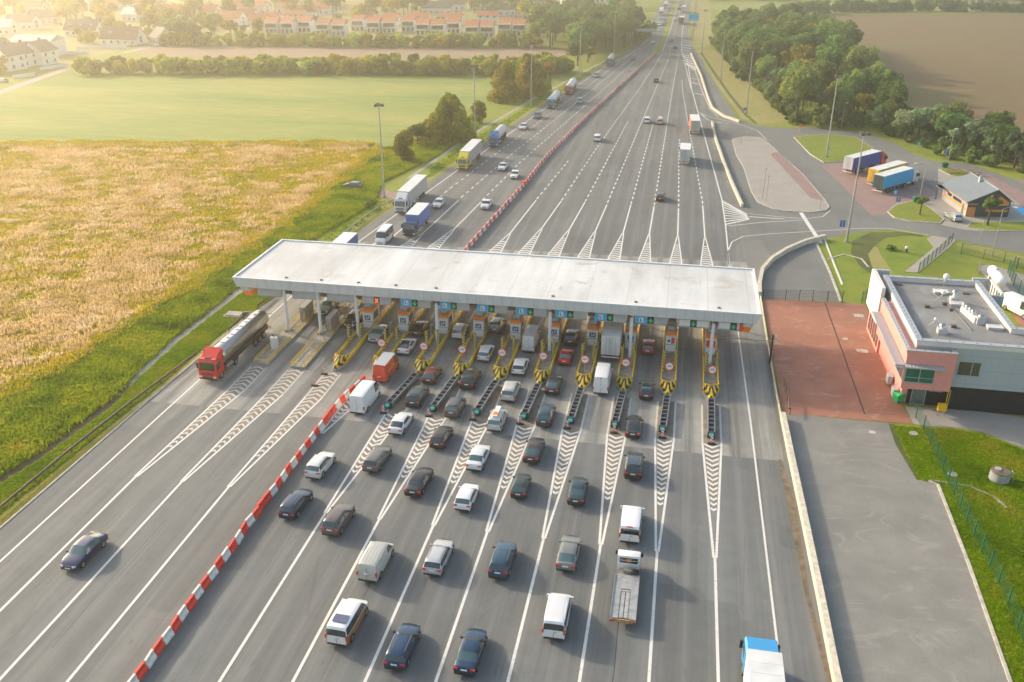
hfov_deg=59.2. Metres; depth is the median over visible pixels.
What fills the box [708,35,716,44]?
bush
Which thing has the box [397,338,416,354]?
car
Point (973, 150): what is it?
bush
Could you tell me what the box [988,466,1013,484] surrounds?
concrete shaft
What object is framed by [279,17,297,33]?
row house
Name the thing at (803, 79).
broadleaf tree
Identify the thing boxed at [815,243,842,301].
lawn kerb
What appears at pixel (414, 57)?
hedge shrub
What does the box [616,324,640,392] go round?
toll island
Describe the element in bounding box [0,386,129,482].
brown ditch
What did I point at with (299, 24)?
window
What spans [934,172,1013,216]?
cafe building
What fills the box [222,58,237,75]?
hedge shrub
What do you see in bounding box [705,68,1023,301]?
service road
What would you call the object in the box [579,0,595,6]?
broadleaf tree
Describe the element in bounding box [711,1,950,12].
pale far field
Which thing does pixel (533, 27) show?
broadleaf tree
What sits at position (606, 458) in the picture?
road markings
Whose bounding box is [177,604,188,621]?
barrier block
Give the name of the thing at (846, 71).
broadleaf tree
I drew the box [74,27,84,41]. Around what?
hedge shrub
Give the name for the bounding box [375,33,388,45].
hedge shrub
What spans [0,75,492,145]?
green crop field
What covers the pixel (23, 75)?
garden wall
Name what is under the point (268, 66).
hedge shrub
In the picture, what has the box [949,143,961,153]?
bush
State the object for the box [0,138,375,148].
crop margin herbs
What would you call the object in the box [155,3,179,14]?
gabled house
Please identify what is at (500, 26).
window
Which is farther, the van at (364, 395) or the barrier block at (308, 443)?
the van at (364, 395)
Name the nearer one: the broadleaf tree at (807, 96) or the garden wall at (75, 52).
the broadleaf tree at (807, 96)
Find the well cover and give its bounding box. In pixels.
[223,311,241,317]
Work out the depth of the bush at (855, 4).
583.30 m
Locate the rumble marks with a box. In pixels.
[431,90,588,197]
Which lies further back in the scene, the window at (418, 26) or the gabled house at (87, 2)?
the gabled house at (87, 2)
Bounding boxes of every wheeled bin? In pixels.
[893,390,906,402]
[913,196,919,201]
[941,162,948,167]
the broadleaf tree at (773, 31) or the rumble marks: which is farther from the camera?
the broadleaf tree at (773, 31)
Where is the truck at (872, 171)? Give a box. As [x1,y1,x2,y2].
[867,160,913,184]
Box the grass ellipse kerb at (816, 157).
[794,134,872,162]
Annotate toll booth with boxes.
[362,304,379,327]
[397,306,414,330]
[438,309,452,333]
[473,310,487,336]
[510,311,524,339]
[551,313,561,342]
[587,316,599,345]
[625,319,637,348]
[665,322,677,351]
[704,325,717,354]
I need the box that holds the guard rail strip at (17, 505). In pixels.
[0,408,137,525]
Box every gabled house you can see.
[0,17,20,34]
[0,37,10,43]
[0,41,26,71]
[5,12,42,29]
[10,0,48,12]
[15,40,36,66]
[25,37,59,65]
[27,8,58,23]
[52,0,89,9]
[62,17,101,35]
[99,24,146,45]
[104,0,124,10]
[120,7,142,21]
[129,0,139,6]
[148,26,172,45]
[154,0,166,6]
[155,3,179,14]
[174,6,198,19]
[202,3,221,14]
[217,9,247,25]
[226,0,246,10]
[239,7,257,22]
[248,0,271,12]
[248,11,269,27]
[261,10,281,18]
[275,0,301,12]
[281,8,307,19]
[296,3,320,17]
[313,1,335,14]
[363,10,375,17]
[382,11,399,24]
[407,11,431,17]
[422,0,452,14]
[439,11,462,23]
[444,0,466,10]
[468,1,484,8]
[476,9,499,23]
[485,2,521,15]
[532,0,555,6]
[594,0,607,2]
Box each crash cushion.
[384,372,418,408]
[429,376,458,411]
[473,379,498,415]
[520,383,541,418]
[567,387,583,423]
[611,390,625,427]
[658,394,670,432]
[707,398,714,438]
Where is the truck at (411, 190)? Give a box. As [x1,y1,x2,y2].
[393,174,427,212]
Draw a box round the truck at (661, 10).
[659,7,663,15]
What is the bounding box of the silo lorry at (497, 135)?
[487,124,507,146]
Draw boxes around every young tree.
[916,196,929,214]
[982,196,1002,224]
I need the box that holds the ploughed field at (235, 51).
[131,45,567,60]
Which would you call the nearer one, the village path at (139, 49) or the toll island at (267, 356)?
the toll island at (267, 356)
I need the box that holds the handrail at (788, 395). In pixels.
[783,377,790,414]
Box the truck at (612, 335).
[601,321,624,358]
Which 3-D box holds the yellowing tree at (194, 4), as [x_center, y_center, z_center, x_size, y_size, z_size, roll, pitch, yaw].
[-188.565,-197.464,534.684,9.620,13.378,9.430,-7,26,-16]
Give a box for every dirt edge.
[778,459,831,681]
[889,424,918,479]
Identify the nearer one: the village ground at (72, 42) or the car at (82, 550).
the car at (82, 550)
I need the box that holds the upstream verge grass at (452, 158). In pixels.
[322,61,605,239]
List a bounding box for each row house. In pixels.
[263,17,280,33]
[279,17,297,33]
[296,16,314,31]
[315,18,331,34]
[330,19,348,35]
[350,15,366,30]
[366,16,381,32]
[381,16,398,32]
[401,15,416,31]
[415,18,430,34]
[430,19,446,34]
[446,17,461,33]
[464,20,479,33]
[479,20,494,37]
[497,18,511,33]
[512,19,526,35]
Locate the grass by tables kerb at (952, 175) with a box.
[938,167,978,176]
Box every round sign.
[377,339,385,352]
[419,342,427,359]
[458,345,466,363]
[498,348,505,356]
[539,352,547,359]
[580,355,589,373]
[621,358,630,374]
[665,362,673,380]
[708,365,716,380]
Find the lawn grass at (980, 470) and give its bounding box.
[892,425,1023,681]
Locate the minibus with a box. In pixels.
[375,224,393,244]
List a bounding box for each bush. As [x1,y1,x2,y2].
[239,25,246,30]
[335,13,341,18]
[362,200,371,206]
[558,59,568,72]
[631,32,645,44]
[638,28,651,40]
[641,24,649,28]
[645,20,657,28]
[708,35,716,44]
[713,38,723,48]
[716,44,724,51]
[723,54,728,61]
[729,57,740,67]
[729,61,740,73]
[735,67,750,80]
[741,64,753,68]
[747,71,758,80]
[753,79,763,88]
[756,81,772,93]
[762,92,771,99]
[768,96,781,108]
[777,102,788,112]
[780,97,796,106]
[783,108,794,119]
[784,103,799,116]
[788,116,796,123]
[790,110,802,121]
[795,1,805,11]
[799,110,813,122]
[809,0,823,12]
[812,115,825,127]
[813,107,826,115]
[819,1,827,12]
[820,110,834,123]
[821,0,830,13]
[829,109,842,119]
[831,3,840,11]
[834,0,847,11]
[835,118,847,128]
[837,0,850,11]
[850,0,860,11]
[852,0,865,11]
[853,120,864,128]
[857,0,871,11]
[869,4,877,11]
[872,0,881,10]
[877,0,889,11]
[878,0,889,11]
[879,122,888,131]
[883,124,896,135]
[885,244,896,249]
[888,2,897,11]
[893,1,902,11]
[898,126,915,138]
[900,125,915,132]
[903,0,911,9]
[906,135,915,142]
[907,3,914,10]
[913,0,929,10]
[918,138,930,147]
[920,1,929,10]
[928,2,936,10]
[932,146,941,154]
[933,130,947,138]
[936,135,955,148]
[938,1,946,10]
[942,146,961,159]
[943,0,956,11]
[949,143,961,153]
[950,0,960,11]
[956,2,965,11]
[957,137,967,145]
[958,0,970,11]
[965,140,980,151]
[965,146,982,157]
[965,153,975,162]
[969,0,984,10]
[980,2,988,10]
[980,153,999,166]
[988,0,1001,11]
[996,149,1014,161]
[998,0,1008,11]
[1008,3,1017,11]
[1010,3,1020,11]
[1017,0,1023,12]
[1017,158,1023,172]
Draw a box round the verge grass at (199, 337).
[0,292,273,512]
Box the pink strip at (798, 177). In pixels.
[771,151,823,200]
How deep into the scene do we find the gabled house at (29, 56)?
364.22 m
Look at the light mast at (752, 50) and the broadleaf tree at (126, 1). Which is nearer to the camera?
the light mast at (752, 50)
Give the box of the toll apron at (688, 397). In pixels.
[151,242,788,461]
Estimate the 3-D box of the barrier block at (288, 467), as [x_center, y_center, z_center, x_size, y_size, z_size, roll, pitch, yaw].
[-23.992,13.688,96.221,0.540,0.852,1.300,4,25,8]
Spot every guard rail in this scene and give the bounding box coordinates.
[0,352,195,507]
[228,317,240,331]
[257,296,268,308]
[344,198,394,231]
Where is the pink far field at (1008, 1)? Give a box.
[955,0,1019,12]
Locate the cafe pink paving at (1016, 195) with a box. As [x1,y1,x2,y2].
[981,174,1023,206]
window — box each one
[265,24,275,27]
[281,24,291,27]
[298,23,308,25]
[317,25,327,28]
[332,26,342,29]
[352,21,361,24]
[367,23,377,26]
[374,308,377,319]
[383,23,393,26]
[385,225,393,238]
[402,22,412,25]
[409,311,412,321]
[417,25,427,28]
[432,26,442,29]
[448,24,458,27]
[466,28,476,30]
[481,28,491,30]
[499,25,509,28]
[513,26,524,29]
[867,312,871,329]
[869,317,873,334]
[871,321,874,338]
[873,324,876,341]
[903,365,935,383]
[953,195,961,203]
[956,361,981,376]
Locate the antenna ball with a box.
[939,273,950,288]
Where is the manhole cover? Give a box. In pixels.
[856,349,867,352]
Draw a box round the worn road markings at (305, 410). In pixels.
[168,366,721,456]
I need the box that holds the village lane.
[0,65,72,94]
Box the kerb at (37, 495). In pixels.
[0,306,259,528]
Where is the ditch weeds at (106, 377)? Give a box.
[0,112,479,477]
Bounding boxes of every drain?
[407,54,618,178]
[700,53,757,123]
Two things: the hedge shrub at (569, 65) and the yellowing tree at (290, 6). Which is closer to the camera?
the hedge shrub at (569, 65)
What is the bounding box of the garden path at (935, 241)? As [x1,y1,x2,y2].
[905,236,954,272]
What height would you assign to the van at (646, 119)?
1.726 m
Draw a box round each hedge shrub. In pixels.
[0,55,7,71]
[70,56,92,74]
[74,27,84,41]
[81,29,99,42]
[87,59,105,73]
[103,59,115,71]
[109,55,126,71]
[112,60,122,73]
[122,58,141,73]
[137,57,151,71]
[142,61,152,73]
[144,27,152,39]
[149,53,165,66]
[154,59,163,73]
[158,56,177,74]
[159,34,169,45]
[168,32,177,45]
[171,61,181,71]
[176,32,187,44]
[179,56,191,72]
[179,61,190,74]
[183,32,193,45]
[187,59,203,74]
[198,33,212,44]
[203,55,213,63]
[204,59,215,73]
[212,35,222,45]
[212,57,222,72]
[214,60,223,73]
[217,55,226,63]
[221,33,231,42]
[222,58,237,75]
[226,35,232,44]
[231,58,239,68]
[232,36,242,45]
[233,55,251,73]
[234,30,242,36]
[241,36,252,45]
[248,56,262,72]
[249,30,258,41]
[250,60,261,73]
[256,32,265,43]
[257,36,264,46]
[257,53,272,63]
[258,60,277,73]
[266,35,277,45]
[266,57,278,72]
[271,32,280,42]
[276,34,287,44]
[276,54,290,68]
[277,58,297,72]
[284,34,298,46]
[288,57,300,71]
[294,33,302,44]
[299,34,310,45]
[299,56,310,61]
[299,59,311,73]
[307,36,316,46]
[308,56,327,71]
[311,60,322,75]
[314,32,326,46]
[324,61,336,73]
[325,34,331,45]
[325,53,339,62]
[328,36,338,46]
[334,62,342,74]
[335,36,341,44]
[339,55,348,72]
[341,36,349,45]
[341,57,358,73]
[346,33,360,45]
[357,32,364,45]
[357,59,368,74]
[358,54,373,59]
[361,32,373,46]
[365,55,377,73]
[371,37,380,47]
[374,55,391,73]
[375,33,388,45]
[376,53,388,66]
[384,36,396,47]
[389,32,403,43]
[389,52,401,64]
[389,57,402,75]
[394,33,404,46]
[400,60,415,73]
[403,36,409,45]
[407,53,419,61]
[410,35,420,47]
[413,60,427,74]
[417,34,423,46]
[421,35,435,47]
[422,55,435,68]
[425,57,434,72]
[429,62,438,75]
[433,32,445,43]
[433,35,446,46]
[434,54,449,61]
[434,60,453,74]
[445,33,454,47]
[447,58,455,65]
[451,61,462,74]
[454,34,460,46]
[455,57,470,73]
[459,32,472,46]
[466,57,471,64]
[469,33,479,47]
[470,56,482,73]
[477,32,486,43]
[478,35,483,45]
[479,58,498,74]
[485,55,495,71]
[488,38,497,47]
[491,53,498,69]
[496,33,507,47]
[499,56,512,67]
[506,32,518,46]
[511,60,519,71]
[518,32,530,43]
[519,35,533,47]
[530,33,543,46]
[532,53,543,59]
[539,57,555,73]
[541,51,551,55]
[544,55,556,61]
[554,55,574,71]
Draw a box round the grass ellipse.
[795,134,871,161]
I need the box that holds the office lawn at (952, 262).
[818,230,1023,317]
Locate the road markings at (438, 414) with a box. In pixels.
[183,367,719,500]
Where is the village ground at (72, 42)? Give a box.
[0,0,621,63]
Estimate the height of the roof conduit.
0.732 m
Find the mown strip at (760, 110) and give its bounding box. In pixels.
[695,49,787,124]
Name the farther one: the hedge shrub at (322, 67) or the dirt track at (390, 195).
the hedge shrub at (322, 67)
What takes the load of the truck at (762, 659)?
on the motorway
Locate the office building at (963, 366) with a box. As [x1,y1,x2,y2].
[866,269,1023,414]
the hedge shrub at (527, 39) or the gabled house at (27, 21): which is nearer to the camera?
the hedge shrub at (527, 39)
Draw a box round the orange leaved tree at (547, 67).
[544,62,555,80]
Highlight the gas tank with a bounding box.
[987,265,1006,290]
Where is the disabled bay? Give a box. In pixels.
[1012,206,1023,215]
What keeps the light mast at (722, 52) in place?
on the mown strip at (760, 110)
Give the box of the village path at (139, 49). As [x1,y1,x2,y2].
[120,45,160,52]
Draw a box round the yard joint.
[824,302,865,414]
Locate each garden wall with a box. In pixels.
[13,73,35,78]
[40,63,66,70]
[63,51,88,53]
[76,46,125,48]
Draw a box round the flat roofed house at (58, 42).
[9,34,66,55]
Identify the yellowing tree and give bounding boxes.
[0,4,5,18]
[15,3,27,13]
[52,7,66,25]
[55,0,66,18]
[59,0,71,18]
[66,0,84,18]
[89,0,103,10]
[93,3,113,20]
[101,17,115,27]
[107,3,117,16]
[112,20,125,25]
[134,1,152,14]
[139,10,156,26]
[142,4,161,17]
[152,17,159,27]
[161,6,177,17]
[176,3,191,20]
[185,0,202,14]
[195,11,206,26]
[203,13,223,34]
[220,0,236,10]
[220,19,238,35]
[251,17,263,31]
[285,3,297,9]
[302,0,314,4]
[302,3,313,11]
[350,8,362,16]
[353,3,367,13]
[363,0,375,11]
[374,0,382,8]
[385,0,399,11]
[468,0,479,14]
[516,0,532,18]
[564,2,572,9]
[584,45,596,62]
[780,44,817,67]
[793,58,811,66]
[825,81,835,109]
[853,93,876,114]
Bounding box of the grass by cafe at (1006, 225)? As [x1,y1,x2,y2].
[968,222,1023,229]
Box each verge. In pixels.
[691,1,711,46]
[955,243,1023,263]
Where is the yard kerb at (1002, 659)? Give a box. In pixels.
[928,480,1012,681]
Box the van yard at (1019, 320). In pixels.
[1011,311,1023,327]
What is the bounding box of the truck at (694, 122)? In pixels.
[688,114,699,133]
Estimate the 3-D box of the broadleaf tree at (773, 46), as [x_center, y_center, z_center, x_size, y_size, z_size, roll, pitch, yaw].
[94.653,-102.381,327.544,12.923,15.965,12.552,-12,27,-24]
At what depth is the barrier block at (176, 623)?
74.95 m
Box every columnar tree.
[392,129,414,160]
[470,100,486,122]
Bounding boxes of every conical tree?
[413,118,447,146]
[426,106,457,140]
[428,92,477,144]
[485,61,525,103]
[512,52,545,98]
[528,61,551,94]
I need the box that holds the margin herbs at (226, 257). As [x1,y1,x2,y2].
[0,143,386,398]
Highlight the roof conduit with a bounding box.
[924,290,970,329]
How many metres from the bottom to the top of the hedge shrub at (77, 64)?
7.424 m
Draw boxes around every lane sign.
[257,288,282,297]
[292,291,320,299]
[327,293,353,302]
[362,296,391,305]
[401,299,430,307]
[439,301,469,310]
[477,304,507,313]
[516,307,546,316]
[555,310,586,319]
[595,313,626,322]
[635,316,667,325]
[677,319,709,328]
[717,322,739,330]
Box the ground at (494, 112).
[0,0,1023,681]
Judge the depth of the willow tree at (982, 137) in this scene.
228.12 m
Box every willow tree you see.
[764,75,777,83]
[764,80,776,95]
[770,67,782,75]
[812,93,828,107]
[829,101,853,117]
[872,105,894,131]
[891,108,922,139]
[911,103,946,136]
[948,117,981,151]
[948,131,966,143]
[966,119,987,141]
[967,118,999,157]
[982,134,1007,154]
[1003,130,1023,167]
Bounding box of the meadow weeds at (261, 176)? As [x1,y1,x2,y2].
[0,143,371,392]
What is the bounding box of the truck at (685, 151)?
[679,143,691,163]
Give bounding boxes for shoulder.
[78,319,242,452]
[350,66,598,231]
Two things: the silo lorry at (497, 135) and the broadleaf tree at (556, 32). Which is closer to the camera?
the silo lorry at (497, 135)
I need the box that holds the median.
[652,0,677,53]
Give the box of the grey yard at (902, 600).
[786,414,1007,681]
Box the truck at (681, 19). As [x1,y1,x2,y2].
[679,16,684,23]
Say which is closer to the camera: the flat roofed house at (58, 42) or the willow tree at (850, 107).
the willow tree at (850, 107)
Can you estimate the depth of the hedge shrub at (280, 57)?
350.47 m
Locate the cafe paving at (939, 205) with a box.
[924,170,1023,231]
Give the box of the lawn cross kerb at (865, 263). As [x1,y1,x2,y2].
[827,254,868,266]
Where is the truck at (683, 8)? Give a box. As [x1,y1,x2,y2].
[681,5,685,12]
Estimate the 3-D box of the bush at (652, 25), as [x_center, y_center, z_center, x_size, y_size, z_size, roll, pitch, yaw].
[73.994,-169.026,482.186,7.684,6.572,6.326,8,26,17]
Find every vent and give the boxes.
[936,323,947,334]
[949,289,959,300]
[976,314,986,325]
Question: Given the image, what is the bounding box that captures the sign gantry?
[631,29,655,47]
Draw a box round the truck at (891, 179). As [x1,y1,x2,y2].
[872,166,919,192]
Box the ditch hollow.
[851,232,922,272]
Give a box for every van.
[325,598,367,646]
[348,380,380,413]
[356,541,393,582]
[372,352,398,382]
[500,381,520,401]
[521,325,540,351]
[533,111,540,118]
[542,593,573,640]
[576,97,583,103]
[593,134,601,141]
[593,362,612,394]
[619,505,644,543]
[643,116,649,122]
[1002,291,1023,318]
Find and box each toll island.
[254,297,325,365]
[290,299,361,368]
[333,298,399,370]
[372,301,431,369]
[414,310,463,376]
[453,313,497,378]
[492,316,532,382]
[534,318,568,385]
[575,321,604,389]
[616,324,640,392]
[660,318,678,395]
[702,329,718,399]
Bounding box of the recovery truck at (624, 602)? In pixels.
[610,549,643,624]
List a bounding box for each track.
[379,188,396,199]
[690,1,696,38]
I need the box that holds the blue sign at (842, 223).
[840,220,845,231]
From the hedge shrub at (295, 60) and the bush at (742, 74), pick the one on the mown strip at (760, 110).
the bush at (742, 74)
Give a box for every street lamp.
[914,163,925,195]
[992,207,1017,255]
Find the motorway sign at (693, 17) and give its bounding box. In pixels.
[689,14,698,29]
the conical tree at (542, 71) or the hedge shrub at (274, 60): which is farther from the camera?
the hedge shrub at (274, 60)
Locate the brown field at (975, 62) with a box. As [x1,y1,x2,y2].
[823,14,1023,166]
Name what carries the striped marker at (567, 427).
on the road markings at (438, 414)
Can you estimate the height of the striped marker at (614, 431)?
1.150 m
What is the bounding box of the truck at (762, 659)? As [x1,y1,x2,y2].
[739,636,784,681]
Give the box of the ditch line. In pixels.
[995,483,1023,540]
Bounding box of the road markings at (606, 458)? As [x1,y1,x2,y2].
[0,0,925,681]
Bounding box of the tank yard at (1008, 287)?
[979,264,1023,295]
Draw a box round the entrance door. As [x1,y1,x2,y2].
[909,389,926,404]
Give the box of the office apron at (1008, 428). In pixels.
[905,406,1023,447]
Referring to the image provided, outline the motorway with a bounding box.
[0,0,831,681]
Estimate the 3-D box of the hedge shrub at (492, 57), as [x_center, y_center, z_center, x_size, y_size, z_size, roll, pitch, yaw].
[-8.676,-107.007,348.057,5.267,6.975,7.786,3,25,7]
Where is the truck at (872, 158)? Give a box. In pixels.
[842,149,887,173]
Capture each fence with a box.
[762,289,843,302]
[861,289,867,302]
[915,404,1023,643]
[918,233,953,272]
[960,243,1023,268]
[977,261,988,274]
[1007,258,1023,293]
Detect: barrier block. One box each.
[127,673,138,681]
[133,661,147,680]
[144,649,156,668]
[152,637,165,656]
[161,626,174,644]
[170,615,181,632]
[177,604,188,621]
[185,594,197,611]
[192,584,203,600]
[199,574,210,590]
[207,565,218,580]
[213,555,223,571]
[221,546,230,562]
[228,538,237,553]
[234,529,243,544]
[240,521,248,535]
[244,513,255,526]
[252,506,261,519]
[257,497,266,510]
[263,490,272,503]
[268,483,277,496]
[274,476,282,489]
[280,469,287,482]
[284,462,291,474]
[289,456,297,468]
[294,450,302,461]
[299,444,306,454]
[303,437,311,449]
[309,431,315,443]
[313,426,319,437]
[318,420,324,431]
[321,414,328,425]
[326,409,332,419]
[330,404,336,414]
[334,398,341,409]
[339,394,345,403]
[343,389,350,399]
[349,384,354,392]
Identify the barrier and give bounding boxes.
[690,53,739,122]
[711,121,743,206]
[717,334,777,363]
[757,234,826,296]
[760,295,780,413]
[780,412,842,681]
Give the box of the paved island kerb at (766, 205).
[732,136,828,212]
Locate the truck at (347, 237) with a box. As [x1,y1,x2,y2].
[333,232,357,243]
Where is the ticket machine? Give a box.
[270,334,278,349]
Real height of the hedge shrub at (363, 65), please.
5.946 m
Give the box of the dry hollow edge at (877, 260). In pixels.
[868,247,892,273]
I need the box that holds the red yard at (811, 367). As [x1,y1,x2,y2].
[763,299,912,423]
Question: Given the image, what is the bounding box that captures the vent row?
[960,302,977,322]
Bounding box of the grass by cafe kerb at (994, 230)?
[966,221,1023,230]
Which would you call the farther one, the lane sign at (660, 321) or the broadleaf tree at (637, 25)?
the broadleaf tree at (637, 25)
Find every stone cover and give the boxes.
[909,431,917,435]
[947,471,957,476]
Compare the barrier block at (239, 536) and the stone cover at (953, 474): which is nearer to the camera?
the barrier block at (239, 536)
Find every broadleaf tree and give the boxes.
[2,0,20,13]
[40,0,51,8]
[77,0,87,16]
[117,0,134,6]
[140,0,156,4]
[158,15,177,30]
[162,17,186,44]
[184,21,201,44]
[240,0,254,7]
[323,0,340,17]
[399,0,408,14]
[407,123,430,143]
[413,0,427,11]
[474,0,489,10]
[485,1,498,10]
[506,0,522,18]
[526,21,542,35]
[528,6,546,36]
[529,1,547,32]
[538,9,562,47]
[548,5,563,40]
[552,16,560,45]
[555,4,567,11]
[558,12,580,44]
[561,7,576,18]
[564,27,574,43]
[565,21,579,34]
[565,41,588,65]
[567,23,592,59]
[571,9,583,17]
[574,3,588,13]
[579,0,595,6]
[579,10,598,45]
[580,7,606,44]
[581,19,604,56]
[587,3,597,10]
[591,25,605,53]
[595,4,608,10]
[601,10,608,42]
[602,17,625,51]
[605,0,618,8]
[606,11,617,44]
[608,3,623,12]
[612,4,636,38]
[617,11,636,47]
[618,10,634,42]
[622,0,635,5]
[625,4,643,11]
[628,16,641,44]
[634,9,645,32]
[710,20,719,37]
[713,22,731,50]
[715,5,738,29]
[716,16,739,43]
[717,17,738,28]
[724,23,738,44]
[725,21,744,42]
[728,32,753,68]
[733,8,758,18]
[734,19,755,36]
[735,14,748,23]
[736,39,764,72]
[737,26,771,71]
[747,13,766,24]
[748,16,772,28]
[754,59,778,76]
[755,53,778,76]
[759,2,776,12]
[759,4,780,20]
[759,36,791,63]
[760,24,772,33]
[766,27,781,37]
[770,18,788,27]
[771,12,797,26]
[774,32,793,67]
[774,75,787,113]
[778,26,803,67]
[778,64,821,122]
[778,67,795,78]
[779,4,797,14]
[780,20,806,33]
[781,60,801,99]
[783,10,803,17]
[783,15,808,26]
[783,59,804,70]
[789,2,804,16]
[790,32,817,51]
[793,88,817,111]
[797,25,815,34]
[804,11,820,25]
[809,22,843,54]
[810,81,823,105]
[811,61,835,91]
[814,17,841,26]
[815,34,855,82]
[817,13,836,20]
[826,86,855,126]
[831,69,851,81]
[831,75,843,89]
[837,68,870,114]
[838,19,863,43]
[838,60,861,74]
[839,27,858,73]
[839,45,880,69]
[852,68,879,109]
[863,61,886,74]
[870,71,904,94]
[871,79,908,122]
[882,94,907,120]
[930,108,946,136]
[934,101,973,136]
[934,110,967,149]
[984,110,1016,125]
[990,122,1020,163]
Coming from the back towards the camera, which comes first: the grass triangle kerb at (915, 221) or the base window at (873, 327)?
the grass triangle kerb at (915, 221)
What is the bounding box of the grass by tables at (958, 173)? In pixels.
[940,168,973,175]
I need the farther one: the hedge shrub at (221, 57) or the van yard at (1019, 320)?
the hedge shrub at (221, 57)
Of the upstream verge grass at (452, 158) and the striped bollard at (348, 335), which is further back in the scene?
the upstream verge grass at (452, 158)
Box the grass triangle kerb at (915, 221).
[887,201,943,223]
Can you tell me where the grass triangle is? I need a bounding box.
[888,201,942,222]
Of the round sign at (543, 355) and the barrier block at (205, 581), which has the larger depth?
the round sign at (543, 355)
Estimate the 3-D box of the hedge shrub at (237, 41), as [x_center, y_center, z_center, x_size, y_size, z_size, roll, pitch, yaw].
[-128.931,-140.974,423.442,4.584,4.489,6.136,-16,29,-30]
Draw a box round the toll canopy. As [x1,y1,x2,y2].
[232,239,761,365]
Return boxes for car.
[0,78,8,82]
[60,531,107,570]
[277,488,312,519]
[304,451,335,479]
[320,297,338,314]
[320,503,355,536]
[343,181,362,187]
[344,309,362,328]
[362,445,391,472]
[368,324,388,341]
[383,623,420,670]
[387,411,413,435]
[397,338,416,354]
[403,467,433,496]
[404,385,429,407]
[410,320,429,336]
[422,366,441,383]
[422,539,453,576]
[429,426,453,448]
[433,197,444,207]
[444,397,465,417]
[451,323,468,338]
[453,483,479,511]
[453,628,487,676]
[459,368,480,389]
[465,444,490,471]
[477,344,494,361]
[480,199,492,208]
[486,406,507,431]
[487,541,516,579]
[488,317,505,333]
[498,162,508,170]
[510,170,519,178]
[510,474,531,498]
[511,358,528,374]
[519,122,527,129]
[522,437,544,463]
[536,403,555,426]
[544,374,562,394]
[555,535,581,572]
[558,348,573,364]
[563,329,579,345]
[567,477,588,505]
[624,451,644,479]
[625,415,643,438]
[639,381,654,399]
[641,339,655,354]
[656,192,665,200]
[657,116,663,124]
[943,212,963,221]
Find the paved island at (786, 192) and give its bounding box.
[733,136,827,211]
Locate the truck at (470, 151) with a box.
[456,139,481,169]
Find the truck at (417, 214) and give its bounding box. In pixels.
[401,202,429,235]
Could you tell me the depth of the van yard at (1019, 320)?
133.44 m
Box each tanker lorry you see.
[196,310,270,379]
[546,90,560,107]
[564,78,576,94]
[605,53,614,65]
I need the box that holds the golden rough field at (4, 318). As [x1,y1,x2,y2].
[0,147,365,380]
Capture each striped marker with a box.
[311,378,317,386]
[380,405,386,413]
[425,408,431,416]
[469,411,476,420]
[516,415,523,424]
[563,420,570,429]
[610,424,617,433]
[659,429,665,438]
[708,435,714,444]
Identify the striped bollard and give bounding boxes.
[347,324,350,344]
[358,323,361,341]
[384,327,386,347]
[395,326,397,344]
[425,330,427,350]
[436,329,438,347]
[462,333,464,353]
[474,332,475,351]
[512,335,514,355]
[552,338,554,359]
[581,343,583,363]
[592,342,595,362]
[620,346,623,366]
[631,345,634,365]
[662,349,665,370]
[673,348,677,369]
[704,352,707,373]
[715,351,718,372]
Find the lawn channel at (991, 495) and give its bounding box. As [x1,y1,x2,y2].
[930,479,1006,507]
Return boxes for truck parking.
[822,160,936,215]
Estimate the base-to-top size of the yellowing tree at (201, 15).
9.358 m
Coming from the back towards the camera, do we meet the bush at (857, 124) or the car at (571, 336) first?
the bush at (857, 124)
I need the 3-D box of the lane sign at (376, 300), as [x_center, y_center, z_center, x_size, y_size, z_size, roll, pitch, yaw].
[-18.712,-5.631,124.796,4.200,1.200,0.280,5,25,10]
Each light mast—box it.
[374,103,385,197]
[471,64,477,138]
[529,42,534,105]
[579,23,583,75]
[613,9,617,53]
[701,10,707,53]
[719,27,727,79]
[745,48,756,112]
[825,75,842,156]
[844,131,870,242]
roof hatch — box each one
[933,289,948,294]
[949,300,963,306]
[985,323,1003,330]
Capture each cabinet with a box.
[242,311,271,320]
[299,299,313,320]
[325,309,339,331]
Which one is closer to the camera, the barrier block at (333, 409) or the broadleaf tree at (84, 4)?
the barrier block at (333, 409)
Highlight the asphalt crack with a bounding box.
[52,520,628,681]
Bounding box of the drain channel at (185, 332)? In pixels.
[124,289,242,387]
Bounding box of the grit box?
[937,402,946,415]

